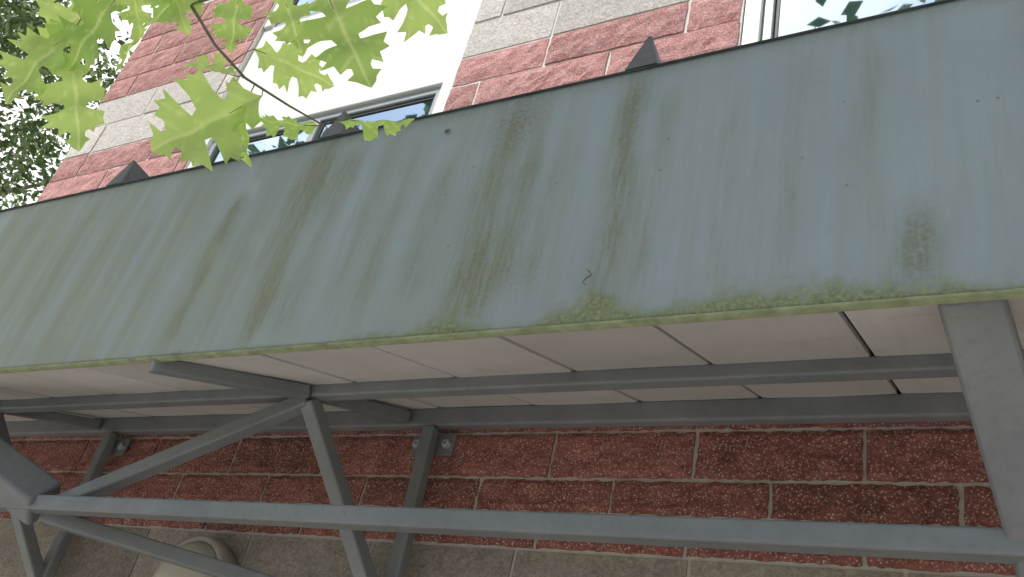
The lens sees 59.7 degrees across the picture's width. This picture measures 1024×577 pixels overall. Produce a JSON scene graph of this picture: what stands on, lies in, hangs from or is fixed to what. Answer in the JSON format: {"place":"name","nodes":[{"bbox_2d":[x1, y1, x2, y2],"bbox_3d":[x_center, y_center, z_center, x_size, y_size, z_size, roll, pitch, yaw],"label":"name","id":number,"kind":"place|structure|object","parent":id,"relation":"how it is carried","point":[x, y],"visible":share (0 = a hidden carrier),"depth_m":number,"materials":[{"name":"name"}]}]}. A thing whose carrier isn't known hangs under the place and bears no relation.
{"place":"outdoors","nodes":[
{"label":"outdoors","id":0,"kind":"place"},
{"bbox_2d":[0,0,158,209],"label":"sky","id":1,"kind":"structure","parent":0,"point":[123,26],"materials":[{"name":"white"}]},
{"bbox_2d":[201,145,217,164],"bbox_3d":[-1.497,-0.371,4.143,0.035,0.723,0.088,-6,-38,29],"label":"bay mullion","id":2,"kind":"object","parent":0,"point":[212,149],"visible":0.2,"depth_m":4.29},
{"bbox_2d":[0,0,447,171],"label":"oak tree","id":3,"kind":"object","parent":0,"point":[218,119],"visible":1,"depth_m":1.59,"materials":[{"name":"green plant"}]},
{"bbox_2d":[305,120,321,141],"bbox_3d":[-0.926,-0.430,3.827,0.035,0.723,0.088,-6,-38,29],"label":"bay mullion","id":4,"kind":"object","parent":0,"point":[311,137],"visible":0.16,"depth_m":3.94},
{"bbox_2d":[761,0,775,39],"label":"bay mullion","id":5,"kind":"object","parent":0,"point":[768,19],"depth_m":3.01},
{"bbox_3d":[-1.005,-0.118,3.626,1.346,0.033,0.085,-6,-38,29],"label":"bay frame bottom","id":6,"kind":"object","parent":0,"visible":0},
{"bbox_2d":[213,130,308,162],"bbox_3d":[-1.220,-0.412,3.972,0.590,0.693,0.010,-6,-38,29],"label":"bay glass","id":7,"kind":"object","parent":6,"relation":"on","point":[267,144],"visible":0.07,"depth_m":4.10,"materials":[{"name":"glass"}]},
{"bbox_2d":[211,148,218,162],"bbox_3d":[-1.476,-0.375,4.130,0.014,0.693,0.055,-6,-38,29],"label":"bay gasket","id":8,"kind":"object","parent":7,"relation":"attached to","point":[214,155],"visible":0.07,"depth_m":4.27,"materials":[{"name":"black rubber"}]},
{"bbox_2d":[217,131,283,148],"bbox_3d":[-1.138,-0.691,4.173,0.618,0.014,0.056,-6,-38,29],"label":"bay gasket","id":9,"kind":"object","parent":7,"relation":"attached to","point":[263,137],"visible":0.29,"depth_m":4.16,"materials":[{"name":"black rubber"}]},
{"bbox_2d":[318,100,432,138],"bbox_3d":[-0.649,-0.471,3.656,0.590,0.693,0.010,-6,-38,29],"label":"bay glass","id":10,"kind":"object","parent":6,"relation":"on","point":[415,110],"visible":0.14,"depth_m":3.75,"materials":[{"name":"glass"}]},
{"bbox_2d":[315,124,324,139],"bbox_3d":[-0.904,-0.434,3.814,0.014,0.693,0.055,-6,-38,29],"label":"bay gasket","id":11,"kind":"object","parent":10,"relation":"attached to","point":[319,133],"visible":0.07,"depth_m":3.95,"materials":[{"name":"black rubber"}]},
{"bbox_2d":[213,87,440,144],"bbox_3d":[-0.844,-0.740,4.032,1.346,0.033,0.085,-6,-38,29],"label":"bay frame top","id":12,"kind":"object","parent":10,"relation":"on","point":[387,103],"visible":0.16,"depth_m":3.87,"materials":[{"name":"grey metal"}]},
{"bbox_2d":[211,17,475,140],"bbox_3d":[-0.783,-0.901,4.173,1.464,0.397,0.180,-6,-38,29],"label":"bay spandrel","id":13,"kind":"object","parent":12,"relation":"on","point":[418,62],"visible":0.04,"depth_m":3.95,"materials":[{"name":"white paint"}]},
{"bbox_2d":[238,0,481,82],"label":"bay spandrel","id":14,"kind":"object","parent":13,"relation":"on","point":[459,10],"visible":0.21,"depth_m":4.25,"materials":[{"name":"white paint"}]},
{"bbox_2d":[264,4,278,29],"bbox_3d":[-1.143,-1.830,5.154,0.057,1.180,0.190,-6,-38,29],"label":"bay jamb","id":15,"kind":"object","parent":14,"relation":"on","point":[268,25],"visible":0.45,"depth_m":4.79,"materials":[{"name":"white paint"}]},
{"bbox_2d":[276,0,361,26],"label":"window frame","id":16,"kind":"object","parent":14,"relation":"on","point":[316,13],"visible":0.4,"depth_m":4.66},
{"bbox_2d":[296,0,351,13],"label":"bay glass","id":17,"kind":"object","parent":16,"relation":"on","point":[299,2],"depth_m":4.83,"materials":[{"name":"glass"}]},
{"bbox_2d":[322,96,434,123],"bbox_3d":[-0.567,-0.750,3.856,0.618,0.014,0.056,-6,-38,29],"label":"bay gasket","id":18,"kind":"object","parent":10,"relation":"attached to","point":[391,107],"visible":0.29,"depth_m":3.81,"materials":[{"name":"black rubber"}]},
{"bbox_2d":[428,92,438,114],"bbox_3d":[-0.355,-0.490,3.511,0.035,0.723,0.088,-6,-38,29],"label":"bay mullion","id":19,"kind":"object","parent":6,"relation":"on","point":[433,103],"visible":0.09,"depth_m":3.64},
{"bbox_3d":[-0.998,-0.060,3.629,1.464,0.045,0.170,-6,-38,29],"label":"bay apron","id":20,"kind":"object","parent":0,"visible":0},
{"bbox_2d":[432,79,453,113],"bbox_3d":[-0.299,-0.476,3.509,0.057,0.797,0.190,-6,-38,29],"label":"bay jamb","id":21,"kind":"object","parent":20,"relation":"on","point":[443,96],"visible":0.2,"depth_m":3.60,"materials":[{"name":"white paint"}]},
{"bbox_3d":[1.535,-0.380,2.220,1.876,0.033,0.085,-6,-38,29],"label":"bay frame bottom","id":22,"kind":"object","parent":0,"visible":0},
{"bbox_2d":[778,0,940,36],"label":"bay glass","id":23,"kind":"object","parent":22,"relation":"on","point":[795,16],"depth_m":2.92,"materials":[{"name":"glass"}]},
{"bbox_2d":[773,0,780,37],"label":"bay gasket","id":24,"kind":"object","parent":23,"relation":"attached to","point":[776,20],"depth_m":3.01,"materials":[{"name":"black rubber"}]},
{"label":"ground","id":25,"kind":"structure","parent":0,"visible":0},
{"bbox_2d":[0,0,132,209],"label":"broadleaf tree","id":26,"kind":"object","parent":25,"relation":"on","point":[21,17],"visible":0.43,"depth_m":11.71,"materials":[{"name":"green plant"}]},
{"bbox_2d":[0,520,962,576],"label":"beige blocks","id":27,"kind":"structure","parent":25,"relation":"on","point":[278,556],"depth_m":2.43,"materials":[{"name":"beige stone"}]},
{"bbox_2d":[152,535,237,576],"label":"wall light","id":28,"kind":"object","parent":27,"relation":"attached to","point":[213,547],"visible":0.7,"depth_m":2.59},
{"bbox_2d":[0,425,1015,576],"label":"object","id":29,"kind":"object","parent":25,"relation":"on","point":[905,572],"depth_m":2.18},
{"bbox_2d":[49,0,276,187],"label":"mortar pier","id":30,"kind":"structure","parent":29,"relation":"on","point":[244,62],"depth_m":4.76,"materials":[{"name":"beige concrete"}]},
{"bbox_2d":[187,138,213,167],"bbox_3d":[-1.525,-0.350,4.188,0.057,0.797,0.190,-6,-38,29],"label":"bay jamb","id":31,"kind":"object","parent":30,"relation":"attached to","point":[209,142],"visible":0.03,"depth_m":4.31,"materials":[{"name":"white paint"}]},
{"bbox_2d":[0,387,1015,575],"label":"red split face blocks","id":32,"kind":"structure","parent":29,"relation":"attached to","point":[939,455],"depth_m":2.21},
{"bbox_2d":[36,0,742,201],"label":"red blocks","id":33,"kind":"structure","parent":32,"relation":"on","point":[637,29],"depth_m":3.50,"materials":[{"name":"red brick"}]},
{"bbox_2d":[64,0,688,158],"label":"beige blocks","id":34,"kind":"structure","parent":33,"relation":"attached to","point":[514,29],"depth_m":3.72,"materials":[{"name":"beige stone"}]},
{"bbox_2d":[0,0,1023,576],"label":"entrance canopy","id":35,"kind":"object","parent":29,"relation":"attached to","point":[824,224],"visible":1,"depth_m":1.79,"materials":[{"name":"metal"}]},
{"bbox_2d":[443,0,745,110],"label":"mortar pier","id":36,"kind":"structure","parent":29,"relation":"on","point":[742,13],"depth_m":3.42,"materials":[{"name":"beige concrete"}]},
{"bbox_2d":[741,0,764,44],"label":"bay jamb","id":37,"kind":"object","parent":36,"relation":"attached to","point":[753,21],"visible":0.12,"depth_m":3.01,"materials":[{"name":"white paint"}]}
]}

